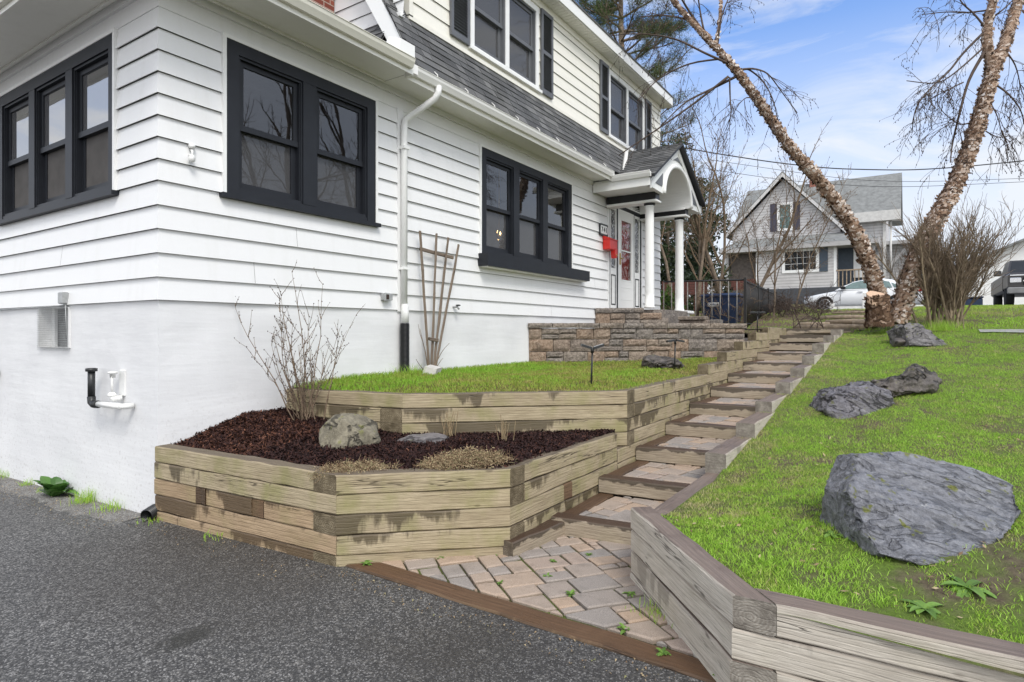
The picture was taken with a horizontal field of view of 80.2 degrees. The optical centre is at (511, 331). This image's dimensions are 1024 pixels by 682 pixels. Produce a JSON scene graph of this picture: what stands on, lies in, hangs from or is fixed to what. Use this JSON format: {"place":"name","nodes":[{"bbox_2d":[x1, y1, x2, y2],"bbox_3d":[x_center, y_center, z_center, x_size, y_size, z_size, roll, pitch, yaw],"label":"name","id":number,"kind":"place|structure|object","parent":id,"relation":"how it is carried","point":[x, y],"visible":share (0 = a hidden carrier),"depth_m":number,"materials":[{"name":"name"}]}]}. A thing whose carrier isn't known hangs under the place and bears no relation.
{"place":"outdoors","nodes":[
{"label":"outdoors","id":0,"kind":"place"},
{"bbox_2d":[0,476,140,522],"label":"driveway edge","id":1,"kind":"object","parent":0,"point":[122,515],"visible":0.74,"depth_m":5.77,"materials":[{"name":"concrete"}]},
{"bbox_2d":[0,483,704,681],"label":"driveway","id":2,"kind":"structure","parent":0,"point":[130,601],"depth_m":3.38,"materials":[{"name":"grey asphalt"}]},
{"bbox_2d":[33,476,78,496],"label":"broadleaf weed","id":3,"kind":"object","parent":2,"relation":"on","point":[54,486],"visible":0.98,"depth_m":6.10,"materials":[{"name":"green plant"}]},
{"bbox_2d":[60,488,100,505],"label":"grass tuft","id":4,"kind":"object","parent":2,"relation":"on","point":[88,497],"visible":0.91,"depth_m":5.82,"materials":[{"name":"green plant"}]},
{"bbox_2d":[89,498,124,514],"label":"grass tuft","id":5,"kind":"object","parent":2,"relation":"on","point":[112,506],"visible":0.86,"depth_m":5.53,"materials":[{"name":"green plant"}]},
{"bbox_2d":[0,475,689,680],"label":"grit","id":6,"kind":"object","parent":2,"relation":"on","point":[338,575],"visible":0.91,"depth_m":3.84,"materials":[{"name":"grey gravel"}]},
{"bbox_2d":[154,433,616,566],"bbox_3d":[-0.924,1.327,4.916,4.157,0.702,1.527,0,0,-9],"label":"timber planter","id":7,"kind":"object","parent":2,"relation":"on","point":[339,519],"visible":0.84,"depth_m":4.36,"materials":[{"name":"beige wood"}]},
{"bbox_2d":[174,406,614,470],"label":"bark mulch","id":8,"kind":"object","parent":7,"relation":"in","point":[516,448],"visible":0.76,"depth_m":5.28,"materials":[{"name":"brown wood"}]},
{"bbox_2d":[234,261,361,420],"bbox_3d":[-2.126,0.101,5.891,1.117,1.586,0.896,0,0,9],"label":"bare shrub","id":9,"kind":"object","parent":8,"relation":"on","point":[303,393],"visible":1,"depth_m":5.96,"materials":[{"name":"brown plant"}]},
{"bbox_2d":[319,413,380,448],"bbox_3d":[-1.423,0.895,5.365,0.537,0.368,0.566,0,0,-17],"label":"mossy boulder","id":10,"kind":"object","parent":8,"relation":"on","point":[342,430],"visible":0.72,"depth_m":5.18,"materials":[{"name":"grey stone"}]},
{"bbox_2d":[306,455,402,482],"bbox_3d":[-1.119,0.985,4.366,0.690,0.219,0.408,0,0,-25],"label":"dried ground cover","id":11,"kind":"object","parent":8,"relation":"on","point":[349,466],"visible":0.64,"depth_m":4.34,"materials":[{"name":"beige plant"}]},
{"bbox_2d":[396,433,448,443],"bbox_3d":[-0.787,1.008,5.514,0.432,0.168,0.606,0,0,34],"label":"flat stone","id":12,"kind":"object","parent":8,"relation":"on","point":[432,437],"visible":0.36,"depth_m":5.41,"materials":[{"name":"grey stone"}]},
{"bbox_2d":[440,411,457,436],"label":"dead stalks","id":13,"kind":"object","parent":8,"relation":"on","point":[448,429],"visible":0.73,"depth_m":5.69,"materials":[{"name":"beige plant"}]},
{"bbox_2d":[412,445,519,470],"bbox_3d":[-0.333,0.952,4.518,0.830,0.240,0.464,0,0,-17],"label":"dried ground cover","id":14,"kind":"object","parent":8,"relation":"on","point":[462,458],"visible":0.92,"depth_m":4.45,"materials":[{"name":"beige plant"}]},
{"bbox_2d":[495,414,515,442],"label":"dead stalks","id":15,"kind":"object","parent":8,"relation":"on","point":[503,433],"visible":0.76,"depth_m":5.49,"materials":[{"name":"beige plant"}]},
{"bbox_2d":[293,356,716,392],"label":"lawn ground","id":16,"kind":"structure","parent":0,"point":[507,389],"depth_m":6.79,"materials":[{"name":"green plant"}]},
{"bbox_2d":[390,363,426,375],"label":"grass tuft","id":17,"kind":"object","parent":16,"relation":"on","point":[414,369],"visible":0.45,"depth_m":7.63,"materials":[{"name":"green plant"}]},
{"bbox_2d":[423,365,441,374],"bbox_3d":[-1.024,0.497,7.809,0.195,0.145,0.203,0,0,17],"label":"concrete block","id":18,"kind":"object","parent":16,"relation":"on","point":[432,369],"depth_m":7.74,"materials":[{"name":"white concrete"}]},
{"bbox_2d":[419,231,459,365],"bbox_3d":[-0.957,-0.387,8.265,0.116,1.885,0.852,0,0,34],"label":"trellis","id":19,"kind":"object","parent":16,"relation":"on","point":[431,360],"visible":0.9,"depth_m":8.15,"materials":[{"name":"brown wood"}]},
{"bbox_2d":[286,327,786,468],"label":"timber retaining wall","id":20,"kind":"structure","parent":16,"relation":"on","point":[636,416],"depth_m":6.03,"materials":[{"name":"brown wood"}]},
{"bbox_2d":[581,344,603,383],"bbox_3d":[0.878,0.395,6.652,0.241,0.531,0.120,0,0,0],"label":"garden light","id":21,"kind":"object","parent":16,"relation":"on","point":[593,348],"visible":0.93,"depth_m":6.63,"materials":[{"name":"black metal"}]},
{"bbox_2d":[528,323,746,362],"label":"stone retaining wall","id":22,"kind":"structure","parent":16,"relation":"on","point":[706,340],"depth_m":10.52,"materials":[{"name":"brown stone"}]},
{"bbox_2d":[641,354,683,368],"bbox_3d":[2.286,0.471,9.351,0.653,0.245,0.536,0,0,34],"label":"lawn rock","id":23,"kind":"object","parent":16,"relation":"on","point":[652,361],"visible":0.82,"depth_m":9.20,"materials":[{"name":"grey stone"}]},
{"bbox_2d":[666,339,684,368],"bbox_3d":[2.443,0.370,9.106,0.250,0.520,0.120,0,0,0],"label":"garden light","id":24,"kind":"object","parent":16,"relation":"on","point":[674,340],"visible":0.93,"depth_m":9.08,"materials":[{"name":"black metal"}]},
{"bbox_2d":[382,535,692,656],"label":"path","id":25,"kind":"structure","parent":0,"point":[601,575],"depth_m":3.88,"materials":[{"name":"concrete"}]},
{"bbox_2d":[346,562,715,681],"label":"edging board","id":26,"kind":"object","parent":25,"relation":"on","point":[685,664],"visible":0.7,"depth_m":3.34,"materials":[{"name":"brown wood"}]},
{"bbox_2d":[656,647,670,655],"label":"paving weed","id":27,"kind":"object","parent":26,"relation":"on","point":[662,652],"visible":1,"depth_m":3.01,"materials":[{"name":"green plant"}]},
{"bbox_2d":[625,596,672,627],"bbox_3d":[0.852,1.558,3.409,0.305,0.064,0.367,0,0,-33],"label":"grass tuft","id":28,"kind":"object","parent":25,"relation":"on","point":[657,612],"visible":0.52,"depth_m":3.42,"materials":[{"name":"green plant"}]},
{"bbox_2d":[606,342,819,501],"bbox_3d":[3.715,0.810,9.080,1.150,1.659,11.000,0,0,34],"label":"step foundation","id":29,"kind":"object","parent":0,"point":[614,495],"visible":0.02,"depth_m":6.89,"materials":[{"name":"soil"}]},
{"bbox_2d":[551,493,662,544],"bbox_3d":[0.941,1.530,4.978,0.899,0.149,0.985,0,0,34],"label":"garden step","id":30,"kind":"object","parent":29,"relation":"on","point":[602,517],"visible":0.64,"depth_m":4.79,"materials":[{"name":"concrete"}]},
{"bbox_2d":[599,460,704,500],"bbox_3d":[1.426,1.389,5.710,0.897,0.147,1.009,0,0,34],"label":"garden step","id":31,"kind":"object","parent":29,"relation":"on","point":[652,480],"visible":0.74,"depth_m":5.49,"materials":[{"name":"concrete"}]},
{"bbox_2d":[636,435,727,466],"bbox_3d":[1.917,1.251,6.452,0.898,0.147,1.009,0,0,34],"label":"garden step","id":32,"kind":"object","parent":29,"relation":"on","point":[676,449],"visible":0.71,"depth_m":6.22,"materials":[{"name":"concrete"}]},
{"bbox_2d":[666,414,745,438],"bbox_3d":[2.410,1.113,7.197,0.897,0.151,1.009,0,0,34],"label":"garden step","id":33,"kind":"object","parent":29,"relation":"on","point":[707,426],"visible":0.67,"depth_m":6.92,"materials":[{"name":"concrete"}]},
{"bbox_2d":[690,397,756,417],"bbox_3d":[2.925,0.980,7.973,0.896,0.147,1.080,0,0,34],"label":"garden step","id":34,"kind":"object","parent":29,"relation":"on","point":[732,407],"visible":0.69,"depth_m":7.65,"materials":[{"name":"concrete"}]},
{"bbox_2d":[711,382,774,398],"bbox_3d":[3.454,0.842,8.773,0.896,0.149,1.083,0,0,34],"label":"garden step","id":35,"kind":"object","parent":29,"relation":"on","point":[744,390],"visible":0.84,"depth_m":8.45,"materials":[{"name":"concrete"}]},
{"bbox_2d":[654,329,843,514],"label":"timber kerb","id":36,"kind":"structure","parent":29,"relation":"on","point":[720,458],"depth_m":6.14,"materials":[{"name":"grey wood"}]},
{"bbox_2d":[728,370,789,383],"bbox_3d":[3.989,0.707,9.582,0.896,0.147,1.102,0,0,34],"label":"garden step","id":37,"kind":"object","parent":29,"relation":"on","point":[759,377],"visible":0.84,"depth_m":9.23,"materials":[{"name":"concrete"}]},
{"bbox_2d":[743,360,801,371],"bbox_3d":[4.563,0.575,10.449,0.897,0.149,1.222,0,0,34],"label":"garden step","id":38,"kind":"object","parent":29,"relation":"on","point":[770,365],"visible":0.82,"depth_m":10.06,"materials":[{"name":"wood"}]},
{"bbox_2d":[757,351,811,359],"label":"garden step","id":39,"kind":"object","parent":29,"relation":"on","point":[779,355],"visible":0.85,"depth_m":10.97,"materials":[{"name":"wood"}]},
{"bbox_2d":[769,342,812,350],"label":"garden step","id":40,"kind":"object","parent":29,"relation":"on","point":[792,346],"visible":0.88,"depth_m":11.82,"materials":[{"name":"wood"}]},
{"bbox_2d":[779,335,823,341],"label":"garden step","id":41,"kind":"object","parent":29,"relation":"on","point":[801,338],"visible":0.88,"depth_m":12.70,"materials":[{"name":"wood"}]},
{"bbox_2d":[786,328,850,334],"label":"garden step","id":42,"kind":"object","parent":29,"relation":"on","point":[805,331],"visible":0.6,"depth_m":13.36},
{"bbox_2d":[655,309,865,334],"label":"bare ground","id":43,"kind":"structure","parent":0,"point":[774,323],"depth_m":15.96,"materials":[{"name":"brown soil"}]},
{"bbox_2d":[0,0,705,512],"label":"house","id":44,"kind":"structure","parent":43,"relation":"on","point":[178,178],"depth_m":6.76,"materials":[{"name":"white paint"}]},
{"bbox_2d":[36,306,70,350],"bbox_3d":[-4.820,-0.040,6.526,0.796,0.471,0.200,0,0,33],"label":"vent cover","id":45,"kind":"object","parent":44,"relation":"in","point":[51,323],"depth_m":6.67,"materials":[{"name":"white paint"}]},
{"bbox_2d":[0,27,118,225],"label":"window","id":46,"kind":"structure","parent":44,"relation":"in","point":[72,100],"depth_m":6.37,"materials":[{"name":"grey paint"}]},
{"bbox_2d":[140,504,157,520],"bbox_3d":[-3.092,1.551,5.222,0.116,0.129,0.153,0,0,4],"label":"drain pipe","id":47,"kind":"object","parent":44,"relation":"attached to","point":[149,511],"visible":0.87,"depth_m":5.19,"materials":[{"name":"black plastic"}]},
{"bbox_2d":[219,32,380,227],"bbox_3d":[-2.218,-2.055,6.603,0.160,1.560,2.030,0,0,33],"label":"window","id":48,"kind":"structure","parent":44,"relation":"in","point":[259,167],"depth_m":6.50,"materials":[{"name":"grey paint"}]},
{"bbox_2d":[468,0,542,93],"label":"window","id":49,"kind":"structure","parent":44,"relation":"in","point":[505,33],"depth_m":9.88,"materials":[{"name":"white paint"}]},
{"bbox_2d":[477,143,589,281],"bbox_3d":[0.461,-1.905,10.538,0.285,1.860,3.400,0,0,33],"label":"window","id":50,"kind":"structure","parent":44,"relation":"in","point":[510,241],"depth_m":10.21,"materials":[{"name":"grey paint"}]},
{"bbox_2d":[603,236,617,258],"bbox_3d":[2.092,-1.800,12.876,0.193,0.460,0.400,0,0,34],"label":"mailbox","id":51,"kind":"object","parent":44,"relation":"attached to","point":[609,244],"visible":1,"depth_m":12.78,"materials":[{"name":"red metal"}]},
{"bbox_2d":[607,69,644,151],"bbox_3d":[2.606,-4.900,13.891,0.160,1.480,2.170,0,0,33],"label":"window","id":52,"kind":"structure","parent":44,"relation":"in","point":[624,130],"depth_m":13.82,"materials":[{"name":"white paint"}]},
{"bbox_2d":[622,221,629,280],"bbox_3d":[2.540,-1.625,13.827,0.010,2.190,0.880,0,0,33],"label":"inner door","id":53,"kind":"structure","parent":44,"relation":"in","point":[625,238],"depth_m":13.95,"materials":[{"name":"red paint"}]},
{"bbox_2d":[618,209,633,307],"bbox_3d":[2.606,-1.625,13.783,0.093,2.200,0.890,0,0,33],"label":"storm door","id":54,"kind":"structure","parent":44,"relation":"in","point":[625,288],"depth_m":13.76,"materials":[{"name":"white paint"}]},
{"bbox_2d":[660,284,688,310],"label":"green shrub","id":55,"kind":"object","parent":43,"relation":"on","point":[668,298],"visible":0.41,"depth_m":18.89,"materials":[{"name":"green plant"}]},
{"bbox_2d":[660,135,714,309],"bbox_3d":[4.951,-5.308,22.351,5.898,9.568,2.590,0,0,12],"label":"bare tree","id":56,"kind":"object","parent":43,"relation":"on","point":[666,263],"visible":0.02,"depth_m":21.06,"materials":[{"name":"brown plant"}]},
{"bbox_2d":[667,135,737,292],"bbox_3d":[5.040,-3.128,17.363,2.133,5.727,3.085,0,0,34],"label":"bare tree","id":57,"kind":"object","parent":43,"relation":"on","point":[712,272],"visible":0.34,"depth_m":17.72,"materials":[{"name":"brown plant"}]},
{"bbox_2d":[663,279,743,322],"bbox_3d":[4.838,-0.681,15.352,1.989,1.261,0.042,0,0,19],"label":"metal railing","id":58,"kind":"object","parent":43,"relation":"on","point":[720,280],"visible":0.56,"depth_m":15.29,"materials":[{"name":"black metal"}]},
{"bbox_2d":[660,100,770,315],"bbox_3d":[5.478,-3.398,17.456,3.612,6.535,2.652,0,0,34],"label":"bare tree","id":59,"kind":"object","parent":43,"relation":"on","point":[702,243],"visible":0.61,"depth_m":17.29,"materials":[{"name":"brown plant"}]},
{"bbox_2d":[699,293,743,322],"bbox_3d":[5.732,-0.600,16.600,1.020,0.918,0.840,0,0,34],"label":"waste bin","id":60,"kind":"object","parent":43,"relation":"on","point":[732,301],"visible":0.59,"depth_m":16.27,"materials":[{"name":"blue plastic"}]},
{"bbox_2d":[666,258,780,322],"bbox_3d":[5.980,-0.893,16.986,2.611,2.248,4.915,0,0,45],"label":"bramble thicket","id":61,"kind":"object","parent":43,"relation":"on","point":[740,306],"visible":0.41,"depth_m":16.25,"materials":[{"name":"beige plant"}]},
{"bbox_2d":[673,80,788,288],"bbox_3d":[7.161,-4.772,21.173,2.842,8.345,4.982,0,0,-24],"label":"bare tree","id":62,"kind":"object","parent":43,"relation":"on","point":[724,245],"visible":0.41,"depth_m":21.61,"materials":[{"name":"brown plant"}]},
{"bbox_2d":[744,277,790,328],"bbox_3d":[8.386,-0.665,19.581,0.064,1.350,10.614,0,0,30],"label":"iron fence","id":63,"kind":"object","parent":43,"relation":"on","point":[757,293],"visible":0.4,"depth_m":16.33,"materials":[{"name":"black metal"}]},
{"bbox_2d":[715,117,846,286],"bbox_3d":[8.211,-3.498,18.755,3.883,6.147,2.980,0,0,19],"label":"bare tree","id":64,"kind":"object","parent":43,"relation":"on","point":[766,275],"visible":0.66,"depth_m":18.64,"materials":[{"name":"brown plant"}]},
{"bbox_2d":[744,145,818,317],"bbox_3d":[7.743,-2.862,17.092,1.895,5.175,1.967,0,0,-16],"label":"bare tree","id":65,"kind":"object","parent":43,"relation":"on","point":[783,206],"visible":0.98,"depth_m":17.00,"materials":[{"name":"brown plant"}]},
{"bbox_2d":[741,288,840,317],"bbox_3d":[8.292,-0.762,17.785,2.460,1.148,3.047,0,0,34],"label":"bramble thicket","id":66,"kind":"object","parent":43,"relation":"on","point":[779,300],"visible":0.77,"depth_m":17.47,"materials":[{"name":"brown plant"}]},
{"bbox_2d":[765,279,838,327],"bbox_3d":[6.558,-0.597,13.829,1.536,1.245,1.206,0,0,18],"label":"bare shrub","id":67,"kind":"object","parent":43,"relation":"on","point":[818,313],"visible":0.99,"depth_m":13.56,"materials":[{"name":"brown plant"}]},
{"bbox_2d":[772,165,857,308],"bbox_3d":[8.948,-2.715,17.727,2.834,4.600,1.902,0,0,-32],"label":"bare tree","id":68,"kind":"object","parent":43,"relation":"on","point":[809,260],"visible":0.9,"depth_m":17.81,"materials":[{"name":"brown plant"}]},
{"bbox_2d":[795,324,869,329],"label":"stair step","id":69,"kind":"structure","parent":43,"relation":"on","point":[853,326],"depth_m":13.70,"materials":[{"name":"brown wood"}]},
{"bbox_2d":[821,315,864,319],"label":"stair step","id":70,"kind":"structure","parent":43,"relation":"on","point":[841,317],"depth_m":15.46,"materials":[{"name":"brown wood"}]},
{"bbox_2d":[825,319,863,323],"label":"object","id":71,"kind":"object","parent":43,"relation":"on","point":[846,321],"visible":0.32,"depth_m":14.64,"materials":[{"name":"brown wood"}]},
{"bbox_2d":[829,292,922,308],"bbox_3d":[12.139,-0.975,19.814,3.199,0.670,0.140,0,0,34],"label":"white rail fence","id":72,"kind":"object","parent":43,"relation":"on","point":[849,307],"visible":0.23,"depth_m":20.27,"materials":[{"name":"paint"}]},
{"bbox_2d":[578,0,1023,296],"label":"sky","id":73,"kind":"structure","parent":0,"point":[841,54],"materials":[{"name":"blue"}]},
{"bbox_2d":[661,326,1023,677],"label":"lawn ground","id":74,"kind":"structure","parent":0,"point":[900,575],"depth_m":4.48,"materials":[{"name":"green plant"}]},
{"bbox_2d":[604,0,1023,328],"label":"river birch","id":75,"kind":"object","parent":74,"relation":"on","point":[882,310],"visible":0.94,"depth_m":12.67,"materials":[{"name":"brown plant"}]},
{"bbox_2d":[630,506,1023,681],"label":"timber retaining wall","id":76,"kind":"structure","parent":74,"relation":"on","point":[728,625],"depth_m":2.54,"materials":[{"name":"wood"}]},
{"bbox_2d":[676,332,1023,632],"bbox_3d":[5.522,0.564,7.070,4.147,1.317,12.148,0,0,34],"label":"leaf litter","id":77,"kind":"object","parent":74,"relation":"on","point":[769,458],"visible":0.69,"depth_m":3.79,"materials":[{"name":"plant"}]},
{"bbox_2d":[808,381,895,418],"bbox_3d":[3.950,0.821,7.020,1.093,0.486,0.675,0,0,-14],"label":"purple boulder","id":78,"kind":"object","parent":74,"relation":"on","point":[854,399],"visible":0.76,"depth_m":6.83,"materials":[{"name":"stone"}]},
{"bbox_2d":[891,338,905,346],"bbox_3d":[6.785,0.181,10.703,0.195,0.174,0.444,0,0,24],"label":"slate","id":79,"kind":"object","parent":74,"relation":"on","point":[899,342],"visible":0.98,"depth_m":10.58,"materials":[{"name":"grey stone"}]},
{"bbox_2d":[870,363,941,396],"bbox_3d":[4.767,0.595,7.432,1.007,0.422,0.519,0,0,-16],"label":"dark boulder","id":80,"kind":"object","parent":74,"relation":"on","point":[914,378],"visible":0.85,"depth_m":7.29,"materials":[{"name":"grey stone"}]},
{"bbox_2d":[886,322,945,346],"bbox_3d":[7.129,0.087,10.800,0.744,0.521,0.965,0,0,-1],"label":"pointed boulder","id":81,"kind":"object","parent":74,"relation":"on","point":[914,334],"visible":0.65,"depth_m":10.56,"materials":[{"name":"grey stone"}]},
{"bbox_2d":[819,451,1021,565],"bbox_3d":[2.339,0.992,3.444,1.382,0.569,0.849,0,0,-20],"label":"slate boulder","id":82,"kind":"object","parent":74,"relation":"on","point":[911,508],"visible":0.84,"depth_m":3.28,"materials":[{"name":"grey stone"}]},
{"bbox_2d":[898,599,943,618],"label":"lawn weed","id":83,"kind":"object","parent":74,"relation":"on","point":[922,607],"visible":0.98,"depth_m":2.55,"materials":[{"name":"green plant"}]},
{"bbox_2d":[918,319,974,330],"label":"grass tuft","id":84,"kind":"object","parent":74,"relation":"on","point":[939,325],"visible":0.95,"depth_m":11.84,"materials":[{"name":"green plant"}]},
{"bbox_2d":[941,575,996,599],"bbox_3d":[2.003,1.136,2.681,0.210,0.061,0.220,0,0,23],"label":"lawn weed","id":85,"kind":"object","parent":74,"relation":"on","point":[971,583],"visible":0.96,"depth_m":2.66,"materials":[{"name":"green plant"}]},
{"bbox_2d":[661,144,1023,169],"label":"utility cable","id":86,"kind":"object","parent":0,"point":[845,168],"visible":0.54,"depth_m":23.98,"materials":[{"name":"black rubber"}]},
{"bbox_2d":[691,299,1023,337],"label":"ground","id":87,"kind":"structure","parent":0,"point":[967,320],"depth_m":13.33,"materials":[{"name":"green plant"}]},
{"bbox_2d":[575,0,744,235],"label":"pine tree","id":88,"kind":"object","parent":87,"relation":"on","point":[602,9],"visible":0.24,"depth_m":23.20,"materials":[{"name":"green plant"}]},
{"bbox_2d":[660,129,693,277],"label":"evergreen tree","id":89,"kind":"object","parent":87,"relation":"on","point":[684,143],"depth_m":32.50,"materials":[{"name":"green plant"}]},
{"bbox_2d":[662,281,707,310],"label":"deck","id":90,"kind":"structure","parent":87,"relation":"on","point":[691,289],"depth_m":23.60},
{"bbox_2d":[660,171,710,309],"bbox_3d":[6.713,-4.150,27.072,4.184,7.186,3.552,0,0,9],"label":"evergreen tree","id":91,"kind":"object","parent":87,"relation":"on","point":[669,254],"visible":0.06,"depth_m":26.75,"materials":[{"name":"green plant"}]},
{"bbox_2d":[670,205,732,311],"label":"evergreen tree","id":92,"kind":"object","parent":87,"relation":"on","point":[695,265],"visible":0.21,"depth_m":29.86,"materials":[{"name":"green plant"}]},
{"bbox_2d":[719,171,936,304],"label":"neighbour house","id":93,"kind":"structure","parent":87,"relation":"on","point":[870,205],"depth_m":40.18,"materials":[{"name":"grey"}]},
{"bbox_2d":[777,202,792,230],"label":"window","id":94,"kind":"structure","parent":93,"relation":"in","point":[785,225],"depth_m":41.31,"materials":[{"name":"white paint"}]},
{"bbox_2d":[782,248,818,272],"bbox_3d":[18.679,-4.624,39.432,2.191,1.550,0.058,0,0,33],"label":"window","id":95,"kind":"structure","parent":93,"relation":"in","point":[798,260],"depth_m":39.43,"materials":[{"name":"white paint"}]},
{"bbox_2d":[854,251,861,277],"bbox_3d":[22.215,-4.392,38.388,1.164,1.894,0.100,0,0,34],"label":"door","id":96,"kind":"structure","parent":93,"relation":"in","point":[856,266],"depth_m":38.57,"materials":[{"name":"white paint"}]},
{"bbox_2d":[862,184,1023,328],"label":"bare bush","id":97,"kind":"object","parent":87,"relation":"on","point":[944,280],"visible":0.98,"depth_m":12.15,"materials":[{"name":"brown plant"}]},
{"bbox_2d":[965,296,983,304],"bbox_3d":[13.114,-0.847,17.500,0.680,0.300,0.540,0,0,34],"label":"storage tub","id":98,"kind":"object","parent":87,"relation":"on","point":[979,301],"visible":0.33,"depth_m":17.21,"materials":[{"name":"blue plastic"}]},
{"bbox_2d":[964,238,1023,304],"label":"white garage","id":99,"kind":"structure","parent":87,"relation":"on","point":[988,297],"depth_m":31.82,"materials":[{"name":"paint"}]},
{"bbox_2d":[710,169,1013,186],"bbox_3d":[21.454,-9.110,36.001,19.564,1.054,0.026,0,0,0],"label":"utility cable","id":100,"kind":"object","parent":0,"point":[872,186],"visible":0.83,"depth_m":35.99,"materials":[{"name":"black rubber"}]},
{"bbox_2d":[714,160,1023,181],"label":"utility cable","id":101,"kind":"object","parent":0,"point":[873,180],"visible":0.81,"depth_m":35.99,"materials":[{"name":"black rubber"}]},
{"bbox_2d":[979,329,1023,331],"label":"stone path","id":102,"kind":"structure","parent":0,"point":[1001,330],"depth_m":11.27,"materials":[{"name":"grey stone"}]},
{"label":"terrace","id":103,"kind":"structure","parent":0,"visible":0},
{"bbox_2d":[595,308,687,322],"bbox_3d":[2.762,-0.270,13.125,1.440,0.439,2.306,0,0,34],"label":"block doorstep","id":104,"kind":"object","parent":103,"relation":"on","point":[622,315],"visible":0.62,"depth_m":12.39,"materials":[{"name":"beige stone"}]},
{"bbox_2d":[678,316,722,322],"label":"stacked flat stones","id":105,"kind":"object","parent":103,"relation":"on","point":[693,319],"visible":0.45,"depth_m":12.47,"materials":[{"name":"grey stone"}]},
{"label":"street","id":106,"kind":"structure","parent":0,"visible":0},
{"bbox_2d":[804,279,921,309],"bbox_3d":[15.826,-1.627,27.566,4.570,1.460,2.080,0,0,34],"label":"parked car","id":107,"kind":"object","parent":106,"relation":"on","point":[849,294],"visible":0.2,"depth_m":27.05,"materials":[{"name":"white paint"}]},
{"bbox_2d":[991,260,1023,304],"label":"parked truck","id":108,"kind":"object","parent":106,"relation":"on","point":[1010,288],"visible":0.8,"depth_m":22.01,"materials":[{"name":"paint"}]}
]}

